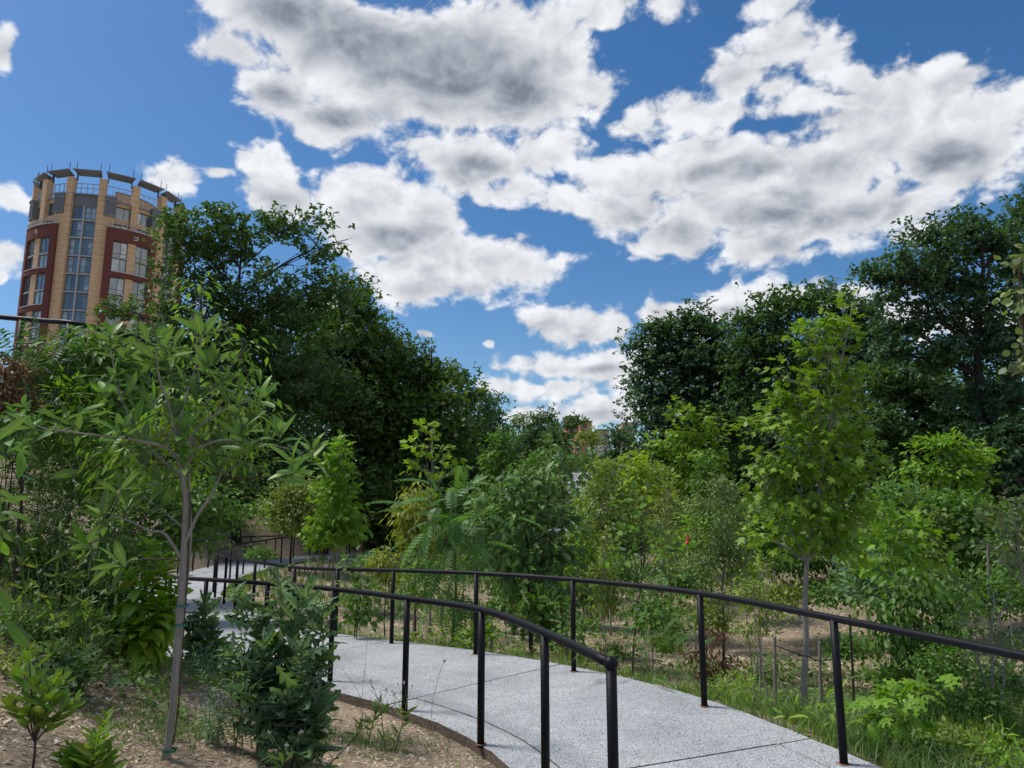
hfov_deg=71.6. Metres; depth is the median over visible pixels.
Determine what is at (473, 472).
dark tree
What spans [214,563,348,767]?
shrub
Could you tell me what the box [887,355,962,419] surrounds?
undergrowth tree
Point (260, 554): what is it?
shrub
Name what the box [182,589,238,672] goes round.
prickly lettuce
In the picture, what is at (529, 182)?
sky
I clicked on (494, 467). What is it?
narrow maple sapling
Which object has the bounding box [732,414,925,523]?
dark tree
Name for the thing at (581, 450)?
brick building
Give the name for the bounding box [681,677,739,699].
tall grass
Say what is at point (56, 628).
flowering weed
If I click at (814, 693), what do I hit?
ground cover
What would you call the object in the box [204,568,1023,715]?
wood chips
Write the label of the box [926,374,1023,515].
dark tree
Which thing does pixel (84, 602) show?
flowering weed
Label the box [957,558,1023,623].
shrub
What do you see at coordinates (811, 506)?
maple
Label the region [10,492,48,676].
flowering weed
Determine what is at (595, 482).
shrub
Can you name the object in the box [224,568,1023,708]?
wood chips
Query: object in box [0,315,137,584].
feathery shrub
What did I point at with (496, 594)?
sapling
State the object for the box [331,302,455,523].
maple tree
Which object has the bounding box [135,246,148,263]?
window
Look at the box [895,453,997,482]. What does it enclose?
undergrowth tree
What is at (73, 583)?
flowering weed
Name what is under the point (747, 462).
undergrowth tree
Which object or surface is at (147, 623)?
dogwood bush
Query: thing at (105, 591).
flowering weed
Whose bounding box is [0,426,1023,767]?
ground
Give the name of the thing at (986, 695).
wild herb
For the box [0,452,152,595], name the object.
feathery shrub
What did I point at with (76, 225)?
window
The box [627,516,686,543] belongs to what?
thicket
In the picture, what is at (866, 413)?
undergrowth tree
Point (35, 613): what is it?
flowering weed
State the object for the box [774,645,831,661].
tree strap
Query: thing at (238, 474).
background shrub
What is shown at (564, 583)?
sapling
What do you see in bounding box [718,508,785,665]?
sapling
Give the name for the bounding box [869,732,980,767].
wild herb
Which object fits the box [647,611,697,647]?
shrub
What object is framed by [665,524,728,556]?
shrub
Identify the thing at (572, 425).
brick building
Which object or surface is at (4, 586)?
slope grass
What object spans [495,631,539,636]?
tree strap
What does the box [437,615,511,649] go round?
shrub
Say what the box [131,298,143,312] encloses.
window
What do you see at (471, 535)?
sapling
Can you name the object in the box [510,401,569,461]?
slender tree
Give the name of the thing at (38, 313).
window
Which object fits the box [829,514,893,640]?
sapling
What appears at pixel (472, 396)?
oak tree
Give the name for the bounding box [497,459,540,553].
sapling
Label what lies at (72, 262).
window
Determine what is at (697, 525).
thicket
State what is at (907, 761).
meadow grass
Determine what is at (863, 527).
thicket
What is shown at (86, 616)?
flowering weed
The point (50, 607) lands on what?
flowering weed
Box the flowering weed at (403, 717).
[386,681,417,750]
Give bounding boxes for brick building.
[563,416,579,448]
[572,436,587,457]
[578,421,592,434]
[587,443,608,458]
[597,429,607,442]
[616,422,634,457]
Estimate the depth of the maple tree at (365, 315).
38.95 m
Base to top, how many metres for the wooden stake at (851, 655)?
1.176 m
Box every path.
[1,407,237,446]
[104,548,880,767]
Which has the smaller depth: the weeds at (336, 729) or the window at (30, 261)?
the weeds at (336, 729)
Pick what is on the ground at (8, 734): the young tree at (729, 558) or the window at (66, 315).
the young tree at (729, 558)
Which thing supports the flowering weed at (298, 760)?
on the ground at (8, 734)
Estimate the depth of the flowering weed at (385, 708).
5.31 m
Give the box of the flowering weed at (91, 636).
[81,572,107,667]
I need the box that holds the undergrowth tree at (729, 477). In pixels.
[669,453,763,513]
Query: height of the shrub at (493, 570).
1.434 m
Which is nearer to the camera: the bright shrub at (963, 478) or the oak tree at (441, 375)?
the bright shrub at (963, 478)
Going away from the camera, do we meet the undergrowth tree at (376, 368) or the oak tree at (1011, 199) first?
the oak tree at (1011, 199)
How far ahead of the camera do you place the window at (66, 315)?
112.46 m
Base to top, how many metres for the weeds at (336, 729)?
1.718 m
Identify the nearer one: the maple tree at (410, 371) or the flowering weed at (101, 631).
the flowering weed at (101, 631)
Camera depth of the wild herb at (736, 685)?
7.19 m
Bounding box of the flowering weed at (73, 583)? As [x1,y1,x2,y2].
[64,480,86,653]
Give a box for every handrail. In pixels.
[0,314,156,416]
[116,530,618,767]
[212,532,1023,765]
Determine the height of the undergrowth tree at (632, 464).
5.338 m
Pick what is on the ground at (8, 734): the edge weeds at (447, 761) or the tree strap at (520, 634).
the edge weeds at (447, 761)
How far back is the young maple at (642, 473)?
18.67 m
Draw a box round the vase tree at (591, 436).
[573,423,608,457]
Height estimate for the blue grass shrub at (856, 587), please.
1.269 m
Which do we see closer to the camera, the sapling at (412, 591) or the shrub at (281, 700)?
the shrub at (281, 700)
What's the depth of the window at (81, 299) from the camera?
113.21 m
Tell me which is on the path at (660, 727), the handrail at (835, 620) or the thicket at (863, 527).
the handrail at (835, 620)
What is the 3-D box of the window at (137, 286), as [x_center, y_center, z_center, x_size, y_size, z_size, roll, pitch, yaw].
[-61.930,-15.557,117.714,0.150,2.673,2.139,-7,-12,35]
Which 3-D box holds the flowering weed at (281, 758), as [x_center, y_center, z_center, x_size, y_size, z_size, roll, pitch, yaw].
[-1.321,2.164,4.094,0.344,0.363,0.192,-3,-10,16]
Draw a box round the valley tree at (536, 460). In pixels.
[511,441,631,484]
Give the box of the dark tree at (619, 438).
[585,420,644,467]
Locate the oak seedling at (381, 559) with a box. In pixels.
[360,535,409,638]
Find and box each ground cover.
[0,516,240,722]
[63,693,256,763]
[212,703,477,767]
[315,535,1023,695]
[408,481,943,575]
[767,684,1023,767]
[772,670,1023,767]
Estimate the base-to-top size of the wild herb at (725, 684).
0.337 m
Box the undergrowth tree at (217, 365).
[114,319,286,490]
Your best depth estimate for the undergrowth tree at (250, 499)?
35.05 m
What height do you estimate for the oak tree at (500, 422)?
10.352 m
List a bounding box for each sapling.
[73,271,293,683]
[295,474,330,566]
[296,429,375,586]
[378,481,443,636]
[390,553,438,641]
[399,418,472,631]
[452,490,504,595]
[469,544,527,636]
[470,421,534,595]
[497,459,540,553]
[519,541,595,647]
[560,492,606,619]
[573,459,619,572]
[577,531,632,654]
[595,474,648,607]
[601,478,697,675]
[623,561,678,675]
[639,472,692,635]
[668,496,729,651]
[703,478,753,624]
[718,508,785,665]
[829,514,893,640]
[869,473,909,573]
[898,504,965,646]
[944,492,1000,625]
[968,505,1023,648]
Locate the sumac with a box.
[364,464,546,643]
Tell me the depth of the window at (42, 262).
113.95 m
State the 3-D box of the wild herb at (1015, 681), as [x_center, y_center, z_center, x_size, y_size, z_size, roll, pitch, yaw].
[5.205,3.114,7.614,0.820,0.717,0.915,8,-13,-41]
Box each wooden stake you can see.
[490,621,492,652]
[564,631,566,662]
[773,636,777,711]
[818,641,822,711]
[848,614,854,700]
[986,544,991,665]
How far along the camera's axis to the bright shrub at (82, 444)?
6.37 m
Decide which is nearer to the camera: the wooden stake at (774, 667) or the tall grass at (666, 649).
the wooden stake at (774, 667)
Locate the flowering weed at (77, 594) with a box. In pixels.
[53,512,84,653]
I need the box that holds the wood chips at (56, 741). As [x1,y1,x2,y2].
[0,525,474,767]
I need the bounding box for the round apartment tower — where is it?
[12,161,185,412]
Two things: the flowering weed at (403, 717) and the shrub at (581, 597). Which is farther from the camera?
the shrub at (581, 597)
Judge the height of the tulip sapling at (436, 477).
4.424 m
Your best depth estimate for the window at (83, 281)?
113.70 m
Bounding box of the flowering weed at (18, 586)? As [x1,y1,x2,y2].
[7,517,39,660]
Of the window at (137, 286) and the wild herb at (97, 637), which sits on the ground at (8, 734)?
the wild herb at (97, 637)
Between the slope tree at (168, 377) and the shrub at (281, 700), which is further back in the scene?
the slope tree at (168, 377)
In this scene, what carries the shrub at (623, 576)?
on the ground at (8, 734)
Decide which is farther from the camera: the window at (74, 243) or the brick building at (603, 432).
the brick building at (603, 432)
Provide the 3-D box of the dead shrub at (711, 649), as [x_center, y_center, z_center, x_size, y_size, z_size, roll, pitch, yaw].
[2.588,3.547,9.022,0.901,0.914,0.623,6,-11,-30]
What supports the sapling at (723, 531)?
on the ground at (8, 734)
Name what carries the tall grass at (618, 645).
on the ground at (8, 734)
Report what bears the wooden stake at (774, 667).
on the ground at (8, 734)
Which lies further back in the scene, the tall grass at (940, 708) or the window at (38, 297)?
the window at (38, 297)
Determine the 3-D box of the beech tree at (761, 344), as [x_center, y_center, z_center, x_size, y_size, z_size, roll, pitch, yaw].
[12.273,0.718,33.735,7.106,11.217,6.600,0,-9,0]
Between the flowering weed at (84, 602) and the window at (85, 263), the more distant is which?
the window at (85, 263)
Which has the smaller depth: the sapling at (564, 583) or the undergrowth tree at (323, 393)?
the sapling at (564, 583)
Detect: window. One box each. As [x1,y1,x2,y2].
[23,293,28,305]
[24,276,30,292]
[27,257,32,269]
[29,240,34,255]
[29,328,38,341]
[31,310,40,326]
[34,291,42,303]
[35,273,44,289]
[38,254,47,266]
[40,237,48,252]
[48,204,54,215]
[61,311,71,327]
[62,293,73,308]
[64,275,75,290]
[66,257,77,272]
[68,239,79,254]
[70,221,81,236]
[72,203,82,218]
[72,330,83,343]
[73,312,85,327]
[75,293,87,309]
[77,275,89,291]
[79,257,91,273]
[81,239,93,255]
[83,221,94,237]
[85,204,96,219]
[106,317,120,326]
[107,294,122,306]
[108,277,124,293]
[110,258,125,271]
[112,241,127,258]
[115,207,129,221]
[129,318,142,327]
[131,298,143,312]
[132,281,145,298]
[134,262,146,276]
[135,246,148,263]
[138,213,148,226]
[162,241,167,255]
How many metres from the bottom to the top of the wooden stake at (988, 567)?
2.094 m
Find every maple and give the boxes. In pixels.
[606,448,680,607]
[728,289,893,710]
[835,493,961,665]
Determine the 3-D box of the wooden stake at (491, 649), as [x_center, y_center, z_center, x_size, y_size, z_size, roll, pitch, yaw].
[-0.281,3.559,9.748,0.045,0.571,0.043,0,-9,0]
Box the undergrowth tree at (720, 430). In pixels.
[690,397,758,490]
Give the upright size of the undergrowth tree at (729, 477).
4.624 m
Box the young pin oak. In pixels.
[529,424,595,627]
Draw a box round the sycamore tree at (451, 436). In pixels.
[328,364,485,504]
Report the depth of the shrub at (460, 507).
29.24 m
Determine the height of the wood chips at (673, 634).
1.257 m
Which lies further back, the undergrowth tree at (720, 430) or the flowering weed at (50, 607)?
the undergrowth tree at (720, 430)
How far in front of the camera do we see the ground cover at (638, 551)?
27.85 m
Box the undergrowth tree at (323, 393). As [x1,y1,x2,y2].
[205,302,378,518]
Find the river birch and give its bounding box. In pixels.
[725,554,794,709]
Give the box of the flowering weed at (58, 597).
[37,499,86,660]
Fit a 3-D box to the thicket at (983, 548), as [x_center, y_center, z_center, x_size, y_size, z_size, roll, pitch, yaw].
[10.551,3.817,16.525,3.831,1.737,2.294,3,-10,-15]
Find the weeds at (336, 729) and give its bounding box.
[18,648,387,767]
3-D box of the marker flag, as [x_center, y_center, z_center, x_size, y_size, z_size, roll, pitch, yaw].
[2.893,3.539,11.576,0.062,2.155,0.058,8,-12,-39]
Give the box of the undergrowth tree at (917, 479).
[870,438,925,489]
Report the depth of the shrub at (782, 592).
13.47 m
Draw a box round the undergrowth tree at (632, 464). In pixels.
[598,448,652,520]
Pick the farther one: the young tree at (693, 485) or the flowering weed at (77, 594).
the young tree at (693, 485)
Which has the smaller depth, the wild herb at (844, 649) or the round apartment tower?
the wild herb at (844, 649)
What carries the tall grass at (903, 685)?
on the ground at (8, 734)
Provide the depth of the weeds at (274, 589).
20.84 m
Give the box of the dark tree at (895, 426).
[811,356,1023,496]
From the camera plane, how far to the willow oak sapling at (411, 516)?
13.61 m
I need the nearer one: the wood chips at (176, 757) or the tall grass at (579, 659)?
the wood chips at (176, 757)
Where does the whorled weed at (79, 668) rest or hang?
on the ground at (8, 734)
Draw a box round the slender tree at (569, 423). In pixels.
[534,409,594,465]
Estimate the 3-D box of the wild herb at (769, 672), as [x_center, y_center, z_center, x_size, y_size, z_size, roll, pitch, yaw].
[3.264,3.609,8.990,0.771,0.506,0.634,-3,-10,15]
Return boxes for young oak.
[457,459,592,658]
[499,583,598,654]
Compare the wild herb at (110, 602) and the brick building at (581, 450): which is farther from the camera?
the brick building at (581, 450)
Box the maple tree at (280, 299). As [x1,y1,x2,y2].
[84,200,377,532]
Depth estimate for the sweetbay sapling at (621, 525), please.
9.28 m
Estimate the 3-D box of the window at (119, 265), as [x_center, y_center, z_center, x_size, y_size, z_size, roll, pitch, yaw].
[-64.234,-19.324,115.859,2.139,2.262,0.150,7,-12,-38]
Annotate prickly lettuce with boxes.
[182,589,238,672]
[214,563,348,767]
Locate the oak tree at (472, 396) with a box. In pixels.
[438,356,511,469]
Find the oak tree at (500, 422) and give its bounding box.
[471,386,526,505]
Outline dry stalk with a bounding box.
[342,637,367,723]
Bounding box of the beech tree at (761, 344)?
[700,281,853,502]
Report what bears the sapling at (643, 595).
on the ground at (8, 734)
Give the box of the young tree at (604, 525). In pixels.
[561,450,656,635]
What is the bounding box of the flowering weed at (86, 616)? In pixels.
[76,555,96,684]
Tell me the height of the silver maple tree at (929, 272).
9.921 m
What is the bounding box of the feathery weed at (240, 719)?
[221,593,260,749]
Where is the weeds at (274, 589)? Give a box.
[226,486,1023,620]
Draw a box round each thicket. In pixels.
[434,504,549,554]
[487,482,592,516]
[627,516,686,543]
[652,511,766,554]
[715,505,860,583]
[821,509,904,573]
[909,516,1023,585]
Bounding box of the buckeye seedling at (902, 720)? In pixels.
[815,672,961,761]
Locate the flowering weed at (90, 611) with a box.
[75,490,118,647]
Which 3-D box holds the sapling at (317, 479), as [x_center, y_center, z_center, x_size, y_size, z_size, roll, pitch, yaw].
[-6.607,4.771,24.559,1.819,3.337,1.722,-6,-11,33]
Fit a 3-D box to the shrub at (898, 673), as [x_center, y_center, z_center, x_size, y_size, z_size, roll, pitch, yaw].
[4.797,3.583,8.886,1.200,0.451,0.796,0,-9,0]
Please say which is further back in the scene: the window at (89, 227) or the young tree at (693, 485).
the window at (89, 227)
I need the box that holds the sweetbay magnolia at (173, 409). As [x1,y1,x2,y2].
[8,310,328,759]
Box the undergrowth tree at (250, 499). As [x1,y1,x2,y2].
[212,394,320,501]
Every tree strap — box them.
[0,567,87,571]
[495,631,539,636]
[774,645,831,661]
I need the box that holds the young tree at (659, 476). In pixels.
[637,458,687,599]
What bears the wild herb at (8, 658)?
on the ground at (8, 734)
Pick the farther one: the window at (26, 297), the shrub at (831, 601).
the window at (26, 297)
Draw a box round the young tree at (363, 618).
[333,544,389,637]
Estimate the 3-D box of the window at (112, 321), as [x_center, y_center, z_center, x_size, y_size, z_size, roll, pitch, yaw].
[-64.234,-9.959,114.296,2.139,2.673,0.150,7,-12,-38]
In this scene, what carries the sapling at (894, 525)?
on the ground at (8, 734)
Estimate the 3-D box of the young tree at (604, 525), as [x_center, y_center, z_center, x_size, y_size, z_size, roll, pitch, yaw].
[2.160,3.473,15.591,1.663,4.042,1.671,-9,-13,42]
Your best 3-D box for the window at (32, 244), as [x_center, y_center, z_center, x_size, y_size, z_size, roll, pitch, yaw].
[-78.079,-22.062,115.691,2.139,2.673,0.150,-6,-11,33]
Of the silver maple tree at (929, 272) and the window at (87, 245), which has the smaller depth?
the silver maple tree at (929, 272)
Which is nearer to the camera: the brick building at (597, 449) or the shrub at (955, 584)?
the shrub at (955, 584)
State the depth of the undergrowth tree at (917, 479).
28.94 m
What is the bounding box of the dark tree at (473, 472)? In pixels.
[429,448,527,511]
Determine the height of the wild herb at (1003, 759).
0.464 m
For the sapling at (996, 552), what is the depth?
11.71 m
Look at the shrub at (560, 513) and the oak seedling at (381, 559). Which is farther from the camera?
the shrub at (560, 513)
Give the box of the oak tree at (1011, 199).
[995,183,1023,365]
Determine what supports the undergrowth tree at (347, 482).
on the ground at (8, 734)
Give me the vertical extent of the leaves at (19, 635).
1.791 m
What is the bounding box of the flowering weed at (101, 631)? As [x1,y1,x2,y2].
[77,560,143,687]
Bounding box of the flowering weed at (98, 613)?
[85,531,115,673]
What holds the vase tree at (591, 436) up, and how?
on the ground at (8, 734)
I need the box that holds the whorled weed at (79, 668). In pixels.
[30,635,132,702]
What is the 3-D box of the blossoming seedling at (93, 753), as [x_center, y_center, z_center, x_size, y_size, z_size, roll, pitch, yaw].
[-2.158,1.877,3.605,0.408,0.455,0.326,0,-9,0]
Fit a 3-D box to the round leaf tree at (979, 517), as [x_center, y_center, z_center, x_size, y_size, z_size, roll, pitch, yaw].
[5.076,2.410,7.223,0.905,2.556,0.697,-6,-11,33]
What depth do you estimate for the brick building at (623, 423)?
321.14 m
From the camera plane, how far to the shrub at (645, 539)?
25.22 m
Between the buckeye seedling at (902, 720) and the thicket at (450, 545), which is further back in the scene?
the thicket at (450, 545)
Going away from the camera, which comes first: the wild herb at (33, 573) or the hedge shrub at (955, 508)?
the wild herb at (33, 573)
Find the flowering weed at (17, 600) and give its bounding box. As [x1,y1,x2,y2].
[8,558,26,679]
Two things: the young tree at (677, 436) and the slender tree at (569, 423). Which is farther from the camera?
the slender tree at (569, 423)
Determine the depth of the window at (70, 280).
113.37 m
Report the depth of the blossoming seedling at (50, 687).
3.69 m
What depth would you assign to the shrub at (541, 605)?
10.26 m
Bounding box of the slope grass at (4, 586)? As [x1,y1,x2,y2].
[0,521,227,694]
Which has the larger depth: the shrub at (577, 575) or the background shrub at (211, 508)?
the shrub at (577, 575)
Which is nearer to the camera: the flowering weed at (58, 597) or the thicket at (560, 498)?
the flowering weed at (58, 597)
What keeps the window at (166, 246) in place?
in the round apartment tower
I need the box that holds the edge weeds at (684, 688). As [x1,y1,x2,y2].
[219,555,971,767]
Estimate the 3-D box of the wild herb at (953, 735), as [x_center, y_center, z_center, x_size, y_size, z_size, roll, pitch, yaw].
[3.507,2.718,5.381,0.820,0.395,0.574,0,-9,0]
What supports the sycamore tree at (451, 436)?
on the ground at (8, 734)
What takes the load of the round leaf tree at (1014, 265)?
on the ground at (8, 734)
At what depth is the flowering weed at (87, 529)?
4.95 m
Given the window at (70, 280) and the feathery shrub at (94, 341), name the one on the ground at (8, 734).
the feathery shrub at (94, 341)
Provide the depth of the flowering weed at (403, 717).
5.29 m
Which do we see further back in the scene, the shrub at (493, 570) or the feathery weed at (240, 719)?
the shrub at (493, 570)
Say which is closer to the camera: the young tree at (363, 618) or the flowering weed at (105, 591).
the flowering weed at (105, 591)
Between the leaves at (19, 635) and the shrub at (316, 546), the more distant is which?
the shrub at (316, 546)
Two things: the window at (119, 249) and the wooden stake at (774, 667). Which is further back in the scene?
the window at (119, 249)
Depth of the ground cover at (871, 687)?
9.20 m
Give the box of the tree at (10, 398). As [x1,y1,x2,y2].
[0,354,55,577]
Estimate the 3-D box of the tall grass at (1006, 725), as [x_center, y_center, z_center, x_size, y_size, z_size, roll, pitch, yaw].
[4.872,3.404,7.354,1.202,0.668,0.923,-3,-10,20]
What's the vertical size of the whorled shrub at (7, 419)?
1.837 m
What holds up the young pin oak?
on the ground at (8, 734)
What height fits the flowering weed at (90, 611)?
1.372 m
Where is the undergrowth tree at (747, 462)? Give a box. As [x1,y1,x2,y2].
[714,431,816,508]
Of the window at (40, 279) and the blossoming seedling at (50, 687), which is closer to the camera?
the blossoming seedling at (50, 687)
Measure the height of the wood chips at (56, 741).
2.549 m
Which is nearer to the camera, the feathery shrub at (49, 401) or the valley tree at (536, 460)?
the feathery shrub at (49, 401)
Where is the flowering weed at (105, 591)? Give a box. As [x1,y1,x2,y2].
[95,524,122,674]
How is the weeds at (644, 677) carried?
on the ground at (8, 734)
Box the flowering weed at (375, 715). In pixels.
[355,689,407,739]
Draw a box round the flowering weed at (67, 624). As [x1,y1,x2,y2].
[56,535,87,691]
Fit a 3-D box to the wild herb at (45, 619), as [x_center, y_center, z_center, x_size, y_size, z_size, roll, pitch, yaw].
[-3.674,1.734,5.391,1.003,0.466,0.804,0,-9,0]
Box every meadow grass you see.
[712,677,1023,767]
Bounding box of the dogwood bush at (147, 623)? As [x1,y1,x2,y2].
[101,535,193,674]
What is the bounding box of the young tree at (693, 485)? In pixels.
[677,441,736,598]
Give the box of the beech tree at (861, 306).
[786,276,923,428]
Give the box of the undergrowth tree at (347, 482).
[282,460,370,507]
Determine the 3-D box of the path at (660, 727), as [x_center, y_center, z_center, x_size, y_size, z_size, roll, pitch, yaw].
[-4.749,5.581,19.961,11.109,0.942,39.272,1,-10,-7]
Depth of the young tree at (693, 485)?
19.74 m
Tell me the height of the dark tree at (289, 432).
6.994 m
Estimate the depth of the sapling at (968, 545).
13.51 m
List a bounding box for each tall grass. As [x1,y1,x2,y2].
[552,644,592,666]
[594,637,639,658]
[643,631,685,654]
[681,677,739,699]
[876,661,928,704]
[893,680,1003,740]
[909,652,977,706]
[917,703,1022,757]
[923,683,1023,745]
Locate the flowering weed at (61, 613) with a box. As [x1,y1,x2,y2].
[43,480,70,672]
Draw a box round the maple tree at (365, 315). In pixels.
[279,262,420,498]
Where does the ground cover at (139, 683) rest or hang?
on the ground at (8, 734)
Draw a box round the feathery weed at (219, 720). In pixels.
[192,645,236,748]
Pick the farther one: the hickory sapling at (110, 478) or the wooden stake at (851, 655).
the wooden stake at (851, 655)
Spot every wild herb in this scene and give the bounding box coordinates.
[0,518,142,609]
[0,581,103,643]
[0,644,68,681]
[17,604,135,652]
[50,551,153,630]
[78,524,178,586]
[159,633,235,683]
[680,598,741,635]
[688,672,755,705]
[693,664,771,706]
[739,650,801,687]
[757,693,807,720]
[772,694,816,728]
[773,679,876,746]
[814,625,889,669]
[820,723,885,756]
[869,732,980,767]
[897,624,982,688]
[903,715,1023,767]
[929,673,1023,731]
[948,714,1023,767]
[959,644,1023,708]
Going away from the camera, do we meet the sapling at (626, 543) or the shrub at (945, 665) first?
the shrub at (945, 665)
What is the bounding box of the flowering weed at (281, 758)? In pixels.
[264,729,303,767]
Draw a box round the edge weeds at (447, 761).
[367,723,476,767]
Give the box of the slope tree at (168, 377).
[4,312,201,596]
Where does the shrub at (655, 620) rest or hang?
on the ground at (8, 734)
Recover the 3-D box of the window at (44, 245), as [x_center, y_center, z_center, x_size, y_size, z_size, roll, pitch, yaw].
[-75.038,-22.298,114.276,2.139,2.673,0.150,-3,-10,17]
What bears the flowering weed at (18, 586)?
on the ground at (8, 734)
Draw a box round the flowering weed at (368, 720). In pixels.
[361,691,383,744]
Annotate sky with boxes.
[0,0,1023,477]
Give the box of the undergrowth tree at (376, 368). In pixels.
[285,312,432,470]
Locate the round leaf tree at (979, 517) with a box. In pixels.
[951,494,1023,587]
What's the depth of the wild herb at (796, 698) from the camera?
6.42 m
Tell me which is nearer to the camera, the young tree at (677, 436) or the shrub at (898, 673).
the shrub at (898, 673)
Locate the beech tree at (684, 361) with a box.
[609,296,754,495]
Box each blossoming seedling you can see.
[0,640,85,767]
[45,706,127,767]
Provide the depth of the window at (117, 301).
114.99 m
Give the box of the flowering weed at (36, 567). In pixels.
[23,518,68,685]
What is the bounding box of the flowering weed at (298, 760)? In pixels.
[273,722,310,767]
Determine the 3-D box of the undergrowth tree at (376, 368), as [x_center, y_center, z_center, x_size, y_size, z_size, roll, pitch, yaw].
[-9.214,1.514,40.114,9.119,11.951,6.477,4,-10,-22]
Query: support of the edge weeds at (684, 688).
on the ground at (8, 734)
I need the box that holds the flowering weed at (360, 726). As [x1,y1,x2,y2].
[328,701,381,767]
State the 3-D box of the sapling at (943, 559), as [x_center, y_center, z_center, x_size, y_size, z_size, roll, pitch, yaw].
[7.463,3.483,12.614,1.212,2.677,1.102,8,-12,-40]
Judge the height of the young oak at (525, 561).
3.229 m
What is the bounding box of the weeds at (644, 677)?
[3,516,1023,716]
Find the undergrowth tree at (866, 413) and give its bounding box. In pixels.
[787,370,893,438]
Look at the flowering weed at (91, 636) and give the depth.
5.26 m
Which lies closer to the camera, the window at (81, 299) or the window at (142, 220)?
the window at (81, 299)
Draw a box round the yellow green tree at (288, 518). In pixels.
[248,473,330,571]
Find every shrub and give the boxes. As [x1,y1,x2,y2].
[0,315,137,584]
[0,394,61,612]
[0,406,281,539]
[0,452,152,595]
[15,318,173,603]
[15,364,132,610]
[67,470,278,607]
[239,544,279,560]
[304,535,330,552]
[335,545,388,577]
[418,549,479,582]
[425,481,497,538]
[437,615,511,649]
[466,540,532,579]
[480,584,527,623]
[520,484,568,526]
[532,564,597,593]
[548,539,604,571]
[548,612,610,653]
[550,465,618,502]
[561,571,619,611]
[575,617,720,691]
[586,551,649,592]
[598,521,656,558]
[622,590,696,644]
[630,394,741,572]
[632,486,700,535]
[642,555,717,600]
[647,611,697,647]
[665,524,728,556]
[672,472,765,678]
[679,624,752,683]
[696,493,821,583]
[745,573,818,620]
[795,571,880,611]
[818,540,932,610]
[846,564,992,709]
[848,658,936,688]
[849,473,1023,591]
[881,426,1006,514]
[913,558,1021,622]
[917,568,1023,745]
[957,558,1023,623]
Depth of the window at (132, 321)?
116.57 m
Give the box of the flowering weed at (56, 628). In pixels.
[46,592,71,657]
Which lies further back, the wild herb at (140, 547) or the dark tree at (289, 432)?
the dark tree at (289, 432)
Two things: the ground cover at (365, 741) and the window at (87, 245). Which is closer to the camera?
the ground cover at (365, 741)
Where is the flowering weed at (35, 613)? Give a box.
[13,580,66,686]
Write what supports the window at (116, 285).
in the round apartment tower
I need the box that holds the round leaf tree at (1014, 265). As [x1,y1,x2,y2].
[992,244,1023,379]
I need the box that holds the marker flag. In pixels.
[686,534,690,669]
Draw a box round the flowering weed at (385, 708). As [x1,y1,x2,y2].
[363,669,394,750]
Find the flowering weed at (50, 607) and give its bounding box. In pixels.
[21,558,65,671]
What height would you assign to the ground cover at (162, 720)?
0.471 m
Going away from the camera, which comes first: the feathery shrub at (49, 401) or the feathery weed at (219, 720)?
the feathery weed at (219, 720)
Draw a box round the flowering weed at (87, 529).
[49,510,91,656]
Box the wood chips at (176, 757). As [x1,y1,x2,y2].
[0,523,477,767]
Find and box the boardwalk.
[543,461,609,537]
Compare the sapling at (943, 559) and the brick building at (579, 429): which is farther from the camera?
the brick building at (579, 429)
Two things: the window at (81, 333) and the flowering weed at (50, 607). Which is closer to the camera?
the flowering weed at (50, 607)
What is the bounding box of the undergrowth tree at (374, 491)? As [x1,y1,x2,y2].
[342,459,447,553]
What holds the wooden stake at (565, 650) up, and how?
on the ground at (8, 734)
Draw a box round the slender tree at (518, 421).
[500,406,571,473]
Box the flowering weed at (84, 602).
[61,558,95,661]
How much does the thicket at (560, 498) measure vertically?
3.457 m
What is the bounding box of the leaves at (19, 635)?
[0,415,78,650]
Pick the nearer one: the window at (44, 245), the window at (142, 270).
the window at (44, 245)
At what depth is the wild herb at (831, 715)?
5.76 m
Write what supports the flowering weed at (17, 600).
on the ground at (8, 734)
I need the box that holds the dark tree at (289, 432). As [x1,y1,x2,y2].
[142,378,363,542]
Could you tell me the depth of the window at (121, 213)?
117.95 m
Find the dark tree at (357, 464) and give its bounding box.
[282,451,412,519]
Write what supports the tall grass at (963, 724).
on the ground at (8, 734)
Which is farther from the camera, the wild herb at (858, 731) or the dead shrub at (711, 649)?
the dead shrub at (711, 649)
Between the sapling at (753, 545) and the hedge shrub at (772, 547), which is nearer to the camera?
the sapling at (753, 545)
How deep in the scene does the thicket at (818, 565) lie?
18.99 m
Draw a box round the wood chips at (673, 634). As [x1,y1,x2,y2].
[215,574,1023,721]
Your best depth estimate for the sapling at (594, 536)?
23.60 m
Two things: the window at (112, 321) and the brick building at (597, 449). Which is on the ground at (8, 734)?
the brick building at (597, 449)
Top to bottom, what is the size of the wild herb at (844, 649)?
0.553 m
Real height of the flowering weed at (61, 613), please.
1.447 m
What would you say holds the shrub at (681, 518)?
on the ground at (8, 734)
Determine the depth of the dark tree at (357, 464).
38.55 m
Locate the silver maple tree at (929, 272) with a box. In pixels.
[834,194,1023,512]
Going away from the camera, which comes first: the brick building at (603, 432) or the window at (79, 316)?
the window at (79, 316)
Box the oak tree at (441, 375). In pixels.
[391,337,485,493]
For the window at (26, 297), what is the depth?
114.51 m
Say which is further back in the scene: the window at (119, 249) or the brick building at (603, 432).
the brick building at (603, 432)

